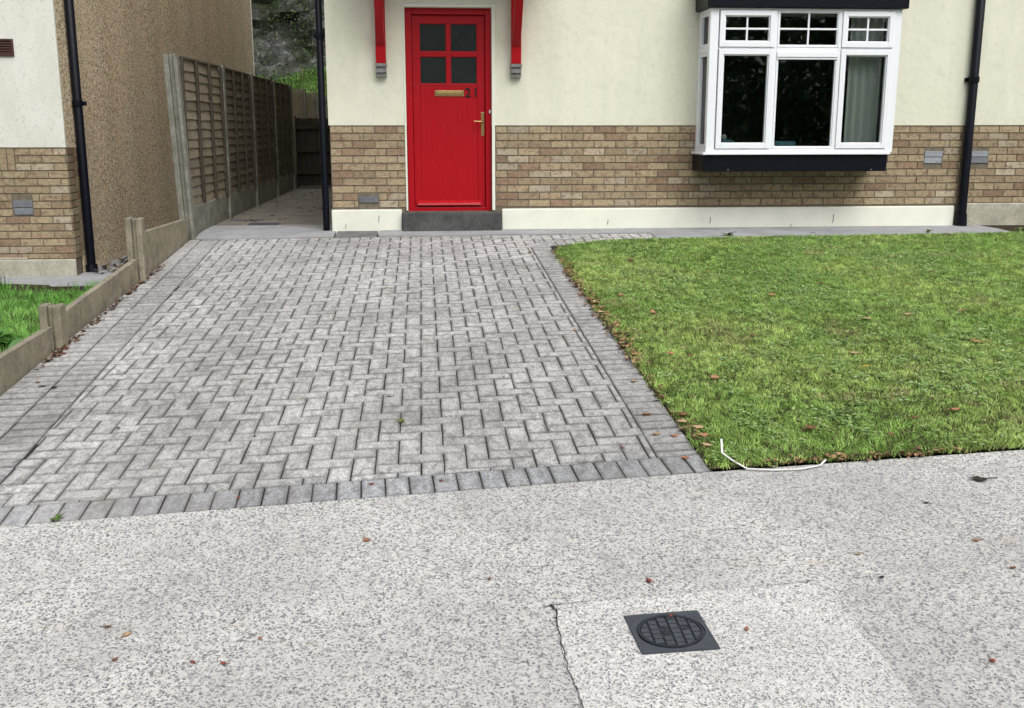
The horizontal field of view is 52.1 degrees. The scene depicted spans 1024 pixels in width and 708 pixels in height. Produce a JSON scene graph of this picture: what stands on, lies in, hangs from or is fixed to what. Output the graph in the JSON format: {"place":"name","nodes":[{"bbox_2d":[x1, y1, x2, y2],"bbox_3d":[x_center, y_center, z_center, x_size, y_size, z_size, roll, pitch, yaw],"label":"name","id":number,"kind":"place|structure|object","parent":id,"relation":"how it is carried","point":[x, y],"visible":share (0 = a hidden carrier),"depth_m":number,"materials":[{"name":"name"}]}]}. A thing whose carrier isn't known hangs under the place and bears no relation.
{"place":"outdoors","nodes":[
{"label":"outdoors","id":0,"kind":"place"},
{"bbox_2d":[0,279,97,352],"bbox_3d":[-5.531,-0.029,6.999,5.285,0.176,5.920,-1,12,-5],"label":"lawn grass","id":1,"kind":"structure","parent":0,"point":[31,309],"depth_m":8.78,"materials":[{"name":"green plant"}]},
{"bbox_2d":[0,269,9,287],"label":"grass tuft","id":2,"kind":"object","parent":1,"relation":"on","point":[3,281],"visible":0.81,"depth_m":9.60,"materials":[{"name":"green plant"}]},
{"bbox_2d":[0,327,28,344],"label":"dock plant","id":3,"kind":"object","parent":1,"relation":"on","point":[3,332],"visible":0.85,"depth_m":7.43,"materials":[{"name":"green plant"}]},
{"bbox_2d":[8,338,22,347],"bbox_3d":[-3.374,-0.002,6.865,0.428,0.119,0.439,-1,12,-5],"label":"dock plant","id":4,"kind":"object","parent":1,"relation":"on","point":[14,342],"visible":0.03,"depth_m":7.02,"materials":[{"name":"green plant"}]},
{"bbox_2d":[0,217,187,395],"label":"board edging","id":5,"kind":"object","parent":1,"relation":"on","point":[149,251],"visible":0.62,"depth_m":7.34,"materials":[{"name":"concrete"}]},
{"bbox_2d":[0,255,127,285],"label":"path","id":6,"kind":"structure","parent":0,"point":[87,277],"depth_m":10.48,"materials":[{"name":"concrete"}]},
{"bbox_2d":[93,257,127,273],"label":"leaf litter","id":7,"kind":"object","parent":6,"relation":"on","point":[106,265],"visible":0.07,"depth_m":11.21,"materials":[{"name":"brown plant"}]},
{"bbox_2d":[0,0,254,276],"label":"neighbouring house","id":8,"kind":"structure","parent":6,"relation":"on","point":[86,163],"depth_m":11.11,"materials":[{"name":"paint"}]},
{"bbox_2d":[195,225,335,239],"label":"path","id":9,"kind":"structure","parent":0,"point":[264,232],"depth_m":10.67,"materials":[{"name":"concrete"}]},
{"bbox_2d":[214,183,332,225],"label":"alley path","id":10,"kind":"structure","parent":0,"point":[290,211],"depth_m":13.20,"materials":[{"name":"concrete"}]},
{"bbox_2d":[229,219,265,220],"bbox_3d":[-3.014,-1.513,11.942,0.420,0.029,0.160,-1,12,-5],"label":"drain cover","id":11,"kind":"object","parent":10,"relation":"on","point":[248,220],"visible":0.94,"depth_m":11.88,"materials":[{"name":"metal"}]},
{"bbox_2d":[247,223,279,224],"bbox_3d":[-2.725,-1.418,11.494,0.330,0.033,0.170,-1,12,-5],"label":"drain cover","id":12,"kind":"object","parent":10,"relation":"on","point":[263,223],"visible":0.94,"depth_m":11.44,"materials":[{"name":"metal"}]},
{"bbox_2d":[242,191,331,221],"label":"leaf litter","id":13,"kind":"object","parent":10,"relation":"on","point":[283,202],"visible":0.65,"depth_m":13.90,"materials":[{"name":"brown plant"}]},
{"bbox_2d":[294,116,331,188],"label":"alley gate","id":14,"kind":"structure","parent":10,"relation":"on","point":[307,164],"depth_m":17.84,"materials":[{"name":"brown wood"}]},
{"bbox_2d":[251,0,325,79],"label":"rock face","id":15,"kind":"object","parent":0,"point":[260,13],"visible":0.05,"depth_m":28.11},
{"bbox_2d":[253,0,326,84],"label":"hillside ivy","id":16,"kind":"object","parent":15,"relation":"on","point":[312,21],"visible":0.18,"depth_m":27.87,"materials":[{"name":"green plant"}]},
{"bbox_2d":[257,63,327,112],"bbox_3d":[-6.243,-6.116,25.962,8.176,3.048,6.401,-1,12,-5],"label":"hillside grass","id":17,"kind":"structure","parent":0,"point":[303,83],"depth_m":27.42,"materials":[{"name":"green plant"}]},
{"bbox_2d":[0,233,712,526],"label":"driveway","id":18,"kind":"structure","parent":0,"point":[118,328],"depth_m":5.68,"materials":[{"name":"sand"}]},
{"bbox_2d":[50,513,64,520],"bbox_3d":[-1.788,0.642,4.117,0.048,0.026,0.055,5,13,23],"label":"joint weed","id":19,"kind":"object","parent":18,"relation":"on","point":[57,516],"visible":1,"depth_m":4.12,"materials":[{"name":"green plant"}]},
{"bbox_2d":[33,264,165,367],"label":"leaf litter","id":20,"kind":"object","parent":18,"relation":"on","point":[90,323],"visible":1,"depth_m":7.16,"materials":[{"name":"brown plant"}]},
{"bbox_2d":[335,231,377,237],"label":"path","id":21,"kind":"structure","parent":0,"point":[348,234],"depth_m":10.61,"materials":[{"name":"grey concrete"}]},
{"bbox_2d":[0,450,1023,707],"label":"road","id":22,"kind":"structure","parent":0,"point":[408,604],"depth_m":3.54,"materials":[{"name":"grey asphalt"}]},
{"bbox_2d":[118,631,131,638],"bbox_3d":[-1.202,0.872,3.252,0.021,0.004,0.056,4,13,17],"label":"fallen leaf","id":23,"kind":"object","parent":22,"relation":"on","point":[126,633],"visible":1,"depth_m":3.26,"materials":[{"name":"orange plant"}]},
{"bbox_2d":[538,582,793,607],"bbox_3d":[0.513,0.781,3.416,0.868,0.029,0.019,-2,12,-8],"label":"road crack","id":24,"kind":"object","parent":22,"relation":"on","point":[641,596],"visible":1,"depth_m":3.39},
{"bbox_2d":[624,610,719,654],"bbox_3d":[0.482,0.862,3.192,0.246,0.059,0.223,-1,12,-5],"label":"manhole cover","id":25,"kind":"object","parent":22,"relation":"on","point":[665,632],"visible":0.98,"depth_m":3.18,"materials":[{"name":"metal"}]},
{"bbox_2d":[554,583,918,707],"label":"road patch","id":26,"kind":"object","parent":22,"relation":"on","point":[803,645],"visible":1,"depth_m":3.04,"materials":[{"name":"concrete"}]},
{"bbox_2d":[550,604,583,707],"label":"road crack","id":27,"kind":"object","parent":26,"relation":"on","point":[564,649],"visible":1,"depth_m":3.13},
{"bbox_2d":[720,439,825,470],"bbox_3d":[1.094,0.444,4.477,0.458,0.058,0.208,5,13,23],"label":"plastic strap","id":28,"kind":"object","parent":22,"relation":"on","point":[728,457],"visible":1,"depth_m":4.42,"materials":[{"name":"white plastic"}]},
{"bbox_2d":[969,475,997,480],"bbox_3d":[1.917,0.506,4.262,0.113,0.011,0.074,5,13,20],"label":"fallen leaf","id":29,"kind":"object","parent":22,"relation":"on","point":[978,478],"visible":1,"depth_m":4.27,"materials":[{"name":"plant"}]},
{"bbox_2d":[379,228,649,236],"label":"path","id":30,"kind":"structure","parent":0,"point":[392,233],"depth_m":10.71,"materials":[{"name":"concrete"}]},
{"bbox_2d":[554,231,1023,471],"bbox_3d":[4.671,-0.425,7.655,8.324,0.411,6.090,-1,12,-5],"label":"lawn grass","id":31,"kind":"structure","parent":0,"point":[1014,249],"depth_m":6.66,"materials":[{"name":"green plant"}]},
{"bbox_2d":[668,412,690,414],"bbox_3d":[0.811,0.286,5.068,0.113,0.006,0.057,4,13,19],"label":"fallen leaf","id":32,"kind":"object","parent":31,"relation":"on","point":[681,413],"visible":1,"depth_m":5.07,"materials":[{"name":"brown plant"}]},
{"bbox_2d":[676,419,696,421],"bbox_3d":[0.825,0.315,4.967,0.099,0.007,0.051,-1,12,-5],"label":"fallen leaf","id":33,"kind":"object","parent":31,"relation":"on","point":[682,420],"visible":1,"depth_m":4.97,"materials":[{"name":"beige plant"}]},
{"bbox_2d":[682,425,702,427],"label":"fallen leaf","id":34,"kind":"object","parent":31,"relation":"on","point":[698,426],"visible":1,"depth_m":4.88,"materials":[{"name":"orange plant"}]},
{"bbox_2d":[695,432,715,435],"bbox_3d":[0.878,0.368,4.767,0.070,0.007,0.107,-10,16,-39],"label":"fallen leaf","id":35,"kind":"object","parent":31,"relation":"on","point":[702,434],"visible":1,"depth_m":4.78,"materials":[{"name":"orange plant"}]},
{"bbox_2d":[550,247,993,465],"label":"leaf litter","id":36,"kind":"object","parent":31,"relation":"on","point":[798,459],"visible":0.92,"depth_m":6.04,"materials":[{"name":"plant"}]},
{"bbox_2d":[802,424,816,429],"bbox_3d":[1.366,0.337,4.825,0.108,0.008,0.054,-11,16,-41],"label":"fallen leaf","id":37,"kind":"object","parent":31,"relation":"on","point":[809,426],"visible":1,"depth_m":4.83,"materials":[{"name":"brown plant"}]},
{"bbox_2d":[643,225,1009,238],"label":"path","id":38,"kind":"structure","parent":0,"point":[741,231],"depth_m":10.81,"materials":[{"name":"concrete"}]},
{"bbox_2d":[980,225,1023,231],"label":"soil bed","id":39,"kind":"object","parent":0,"point":[1011,228],"visible":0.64,"depth_m":11.20,"materials":[{"name":"brown soil"}]},
{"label":"path bed","id":40,"kind":"structure","parent":0,"visible":0},
{"bbox_2d":[162,53,327,240],"bbox_3d":[-3.690,-3.365,16.666,0.196,1.865,13.424,-1,12,-4],"label":"panel fence","id":41,"kind":"object","parent":40,"relation":"on","point":[233,140],"visible":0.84,"depth_m":12.05,"materials":[{"name":"brown wood"}]},
{"bbox_2d":[314,0,985,234],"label":"house","id":42,"kind":"structure","parent":40,"relation":"on","point":[482,115],"depth_m":10.78,"materials":[{"name":"paint"}]},
{"bbox_2d":[404,8,491,210],"bbox_3d":[-0.647,-2.486,10.742,0.864,2.020,0.139,-1,12,-5],"label":"door","id":43,"kind":"structure","parent":42,"relation":"in","point":[448,50],"depth_m":10.73,"materials":[{"name":"red paint"}]},
{"bbox_2d":[721,139,735,142],"bbox_3d":[2.203,-2.108,10.678,0.229,0.159,0.140,-1,12,-5],"label":"cushion","id":44,"kind":"object","parent":42,"relation":"in","point":[727,141],"visible":0.3,"depth_m":10.63,"materials":[{"name":"blue fabric"}]},
{"bbox_2d":[760,141,795,145],"bbox_3d":[2.820,-2.227,11.132,0.320,0.071,0.250,-1,12,-5],"label":"folded blanket","id":45,"kind":"object","parent":42,"relation":"on","point":[785,143],"visible":0.41,"depth_m":11.01,"materials":[{"name":"blue fabric"}]},
{"bbox_2d":[691,0,909,171],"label":"bay window","id":46,"kind":"structure","parent":42,"relation":"in","point":[710,155],"depth_m":10.46,"materials":[{"name":"white plastic"}]},
{"bbox_2d":[843,18,883,141],"bbox_3d":[3.593,-2.782,10.716,0.333,1.310,0.054,0,12,0],"label":"curtain","id":47,"kind":"object","parent":42,"relation":"hanging from","point":[863,82],"visible":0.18,"depth_m":10.73,"materials":[{"name":"fabric"}]},
{"bbox_2d":[953,0,1023,224],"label":"attached house","id":48,"kind":"structure","parent":40,"relation":"on","point":[996,190],"depth_m":11.15,"materials":[{"name":"paint"}]}
]}

